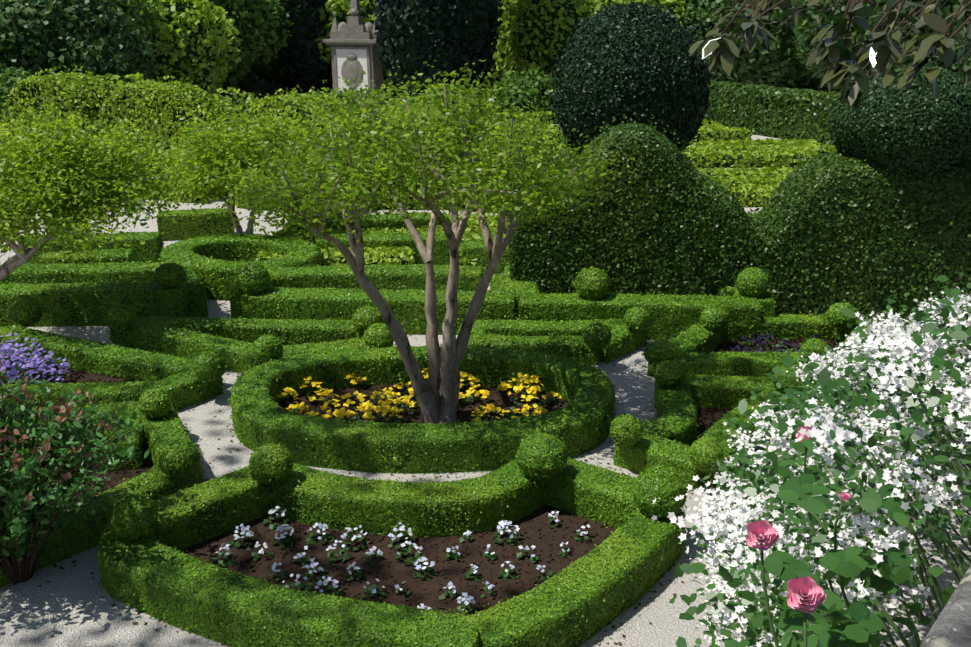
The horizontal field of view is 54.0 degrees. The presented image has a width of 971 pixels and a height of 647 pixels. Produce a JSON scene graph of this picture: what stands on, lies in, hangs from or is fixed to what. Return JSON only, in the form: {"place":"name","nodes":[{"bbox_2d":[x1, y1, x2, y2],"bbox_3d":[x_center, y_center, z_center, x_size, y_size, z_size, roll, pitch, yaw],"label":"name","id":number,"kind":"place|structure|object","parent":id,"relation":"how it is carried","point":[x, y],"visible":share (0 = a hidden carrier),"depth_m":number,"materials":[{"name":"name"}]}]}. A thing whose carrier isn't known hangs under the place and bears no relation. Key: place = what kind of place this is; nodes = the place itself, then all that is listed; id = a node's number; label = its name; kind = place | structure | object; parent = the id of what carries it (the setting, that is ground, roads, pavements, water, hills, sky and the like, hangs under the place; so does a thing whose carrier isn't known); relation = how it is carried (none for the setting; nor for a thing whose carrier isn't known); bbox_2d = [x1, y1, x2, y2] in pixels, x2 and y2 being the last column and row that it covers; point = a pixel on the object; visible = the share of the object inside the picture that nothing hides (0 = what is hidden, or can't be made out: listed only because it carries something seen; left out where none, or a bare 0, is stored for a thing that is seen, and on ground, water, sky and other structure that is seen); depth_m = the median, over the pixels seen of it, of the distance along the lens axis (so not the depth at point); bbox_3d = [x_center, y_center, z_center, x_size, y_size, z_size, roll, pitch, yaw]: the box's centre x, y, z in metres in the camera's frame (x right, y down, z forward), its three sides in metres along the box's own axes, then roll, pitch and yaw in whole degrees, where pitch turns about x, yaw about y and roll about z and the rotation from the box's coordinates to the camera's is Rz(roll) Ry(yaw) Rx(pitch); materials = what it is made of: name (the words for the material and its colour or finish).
{"place":"outdoors","nodes":[
{"label":"outdoors","id":0,"kind":"place"},
{"bbox_2d":[0,78,970,646],"bbox_3d":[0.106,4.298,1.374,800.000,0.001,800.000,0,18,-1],"label":"ground","id":1,"kind":"structure","parent":0,"point":[68,606],"depth_m":8.01,"materials":[{"name":"beige gravel"}]},
{"bbox_2d":[0,382,132,582],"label":"red shrub stems","id":2,"kind":"object","parent":1,"relation":"on","point":[14,569],"visible":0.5,"depth_m":7.76,"materials":[{"name":"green plant"}]},
{"bbox_2d":[0,360,119,503],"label":"shrub flowers","id":3,"kind":"object","parent":2,"relation":"on","point":[16,460],"visible":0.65,"depth_m":7.49,"materials":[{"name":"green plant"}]},
{"bbox_2d":[0,363,148,561],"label":"shrub leaves","id":4,"kind":"object","parent":2,"relation":"on","point":[15,526],"visible":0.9,"depth_m":7.62,"materials":[{"name":"green plant"}]},
{"bbox_2d":[0,91,218,280],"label":"tree","id":5,"kind":"object","parent":1,"relation":"on","point":[34,176],"depth_m":12.87,"materials":[{"name":"green plant"}]},
{"bbox_2d":[148,92,339,233],"bbox_3d":[-4.482,-2.932,18.673,3.913,3.122,3.968,0,18,-1],"label":"tree","id":6,"kind":"object","parent":1,"relation":"on","point":[191,144],"depth_m":17.97,"materials":[{"name":"green plant"}]},
{"bbox_2d":[0,65,576,215],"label":"dome hedges","id":7,"kind":"object","parent":1,"relation":"on","point":[122,107],"depth_m":23.93,"materials":[{"name":"green plant"}]},
{"bbox_2d":[322,0,388,107],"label":"monument stone","id":8,"kind":"object","parent":1,"relation":"on","point":[354,32],"visible":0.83,"depth_m":47.65,"materials":[{"name":"grey stone"}]},
{"bbox_2d":[336,49,367,92],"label":"monument panel","id":9,"kind":"object","parent":8,"relation":"attached to","point":[360,54],"visible":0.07,"depth_m":47.83,"materials":[{"name":"white stone"}]},
{"bbox_2d":[273,0,502,105],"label":"cypress","id":10,"kind":"object","parent":1,"relation":"on","point":[309,51],"depth_m":45.28,"materials":[{"name":"green plant"}]},
{"bbox_2d":[104,0,693,128],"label":"light trees","id":11,"kind":"object","parent":1,"relation":"on","point":[215,17],"depth_m":45.56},
{"bbox_2d":[195,43,637,423],"bbox_3d":[-0.769,-0.848,10.456,4.868,4.227,3.823,0,18,-1],"label":"tree","id":12,"kind":"object","parent":1,"relation":"on","point":[348,125],"depth_m":9.76,"materials":[{"name":"green plant"}]},
{"bbox_2d":[0,0,838,128],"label":"trees","id":13,"kind":"object","parent":1,"relation":"on","point":[266,64],"depth_m":47.79,"materials":[{"name":"green plant"}]},
{"bbox_2d":[2,337,838,614],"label":"soil beds","id":14,"kind":"object","parent":1,"relation":"on","point":[432,600],"visible":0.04,"depth_m":8.42,"materials":[{"name":"brown soil"}]},
{"bbox_2d":[0,340,796,613],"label":"plant leaves","id":15,"kind":"object","parent":14,"relation":"on","point":[368,590],"visible":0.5,"depth_m":8.41,"materials":[{"name":"green plant"}]},
{"bbox_2d":[0,333,69,383],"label":"purple plants","id":16,"kind":"object","parent":15,"relation":"on","point":[5,348],"visible":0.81,"depth_m":12.07,"materials":[{"name":"purple plant"}]},
{"bbox_2d":[215,506,589,609],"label":"white flowers","id":17,"kind":"object","parent":14,"relation":"on","point":[281,528],"visible":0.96,"depth_m":8.24,"materials":[{"name":"white plant"}]},
{"bbox_2d":[275,368,561,421],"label":"yellow flowers","id":18,"kind":"object","parent":14,"relation":"on","point":[366,405],"visible":0.88,"depth_m":11.40,"materials":[{"name":"yellow plant"}]},
{"bbox_2d":[729,333,827,352],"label":"purple flowers","id":19,"kind":"object","parent":14,"relation":"in","point":[761,344],"visible":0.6,"depth_m":13.32,"materials":[{"name":"purple plant"}]},
{"bbox_2d":[1,241,867,646],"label":"hedge litter","id":20,"kind":"object","parent":1,"relation":"on","point":[355,473],"visible":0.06,"depth_m":8.18,"materials":[{"name":"green plant"}]},
{"bbox_2d":[0,208,879,646],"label":"box hedge","id":21,"kind":"object","parent":1,"relation":"on","point":[250,512],"depth_m":10.47,"materials":[{"name":"green plant"}]},
{"bbox_2d":[0,0,970,92],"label":"trees","id":22,"kind":"object","parent":1,"relation":"on","point":[776,77],"depth_m":35.69,"materials":[{"name":"green plant"}]},
{"bbox_2d":[254,106,836,269],"bbox_3d":[7.122,-5.498,30.844,23.130,0.684,28.896,0,18,-1],"label":"parterre","id":23,"kind":"object","parent":1,"relation":"on","point":[734,145],"depth_m":26.63,"materials":[{"name":"green plant"}]},
{"bbox_2d":[553,3,709,154],"bbox_3d":[2.722,-3.583,18.070,2.938,4.728,2.815,0,18,-1],"label":"yew ball","id":24,"kind":"object","parent":1,"relation":"on","point":[665,29],"depth_m":16.74,"materials":[{"name":"green plant"}]},
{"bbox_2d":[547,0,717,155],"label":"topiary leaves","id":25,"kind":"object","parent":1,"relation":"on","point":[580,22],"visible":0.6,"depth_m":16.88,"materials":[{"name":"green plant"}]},
{"bbox_2d":[651,271,970,646],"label":"flowering shrub","id":26,"kind":"object","parent":1,"relation":"on","point":[755,616],"depth_m":4.00,"materials":[{"name":"white plant"}]},
{"bbox_2d":[920,565,970,646],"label":"terrace parapet","id":27,"kind":"structure","parent":1,"relation":"on","point":[951,626],"depth_m":1.47,"materials":[{"name":"stone"}]},
{"bbox_2d":[480,80,840,144],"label":"hedge wall","id":28,"kind":"structure","parent":0,"point":[815,125],"depth_m":36.37,"materials":[{"name":"green plant"}]},
{"bbox_2d":[499,113,970,324],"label":"topiary bushes","id":29,"kind":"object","parent":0,"point":[799,181],"depth_m":14.34,"materials":[{"name":"green plant"}]},
{"bbox_2d":[828,63,970,175],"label":"ball topiary","id":30,"kind":"object","parent":29,"relation":"on","point":[947,75],"depth_m":13.51,"materials":[{"name":"green plant"}]},
{"bbox_2d":[746,426,850,612],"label":"pink roses","id":31,"kind":"object","parent":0,"point":[810,588],"visible":0.79,"depth_m":1.95,"materials":[{"name":"pink plant"}]},
{"bbox_2d":[688,0,970,112],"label":"magnolia","id":32,"kind":"object","parent":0,"point":[885,52],"depth_m":5.59,"materials":[{"name":"green plant"}]},
{"bbox_2d":[764,473,913,646],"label":"rose leaves","id":33,"kind":"object","parent":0,"point":[801,489],"visible":0.92,"depth_m":2.34,"materials":[{"name":"green plant"}]}
]}

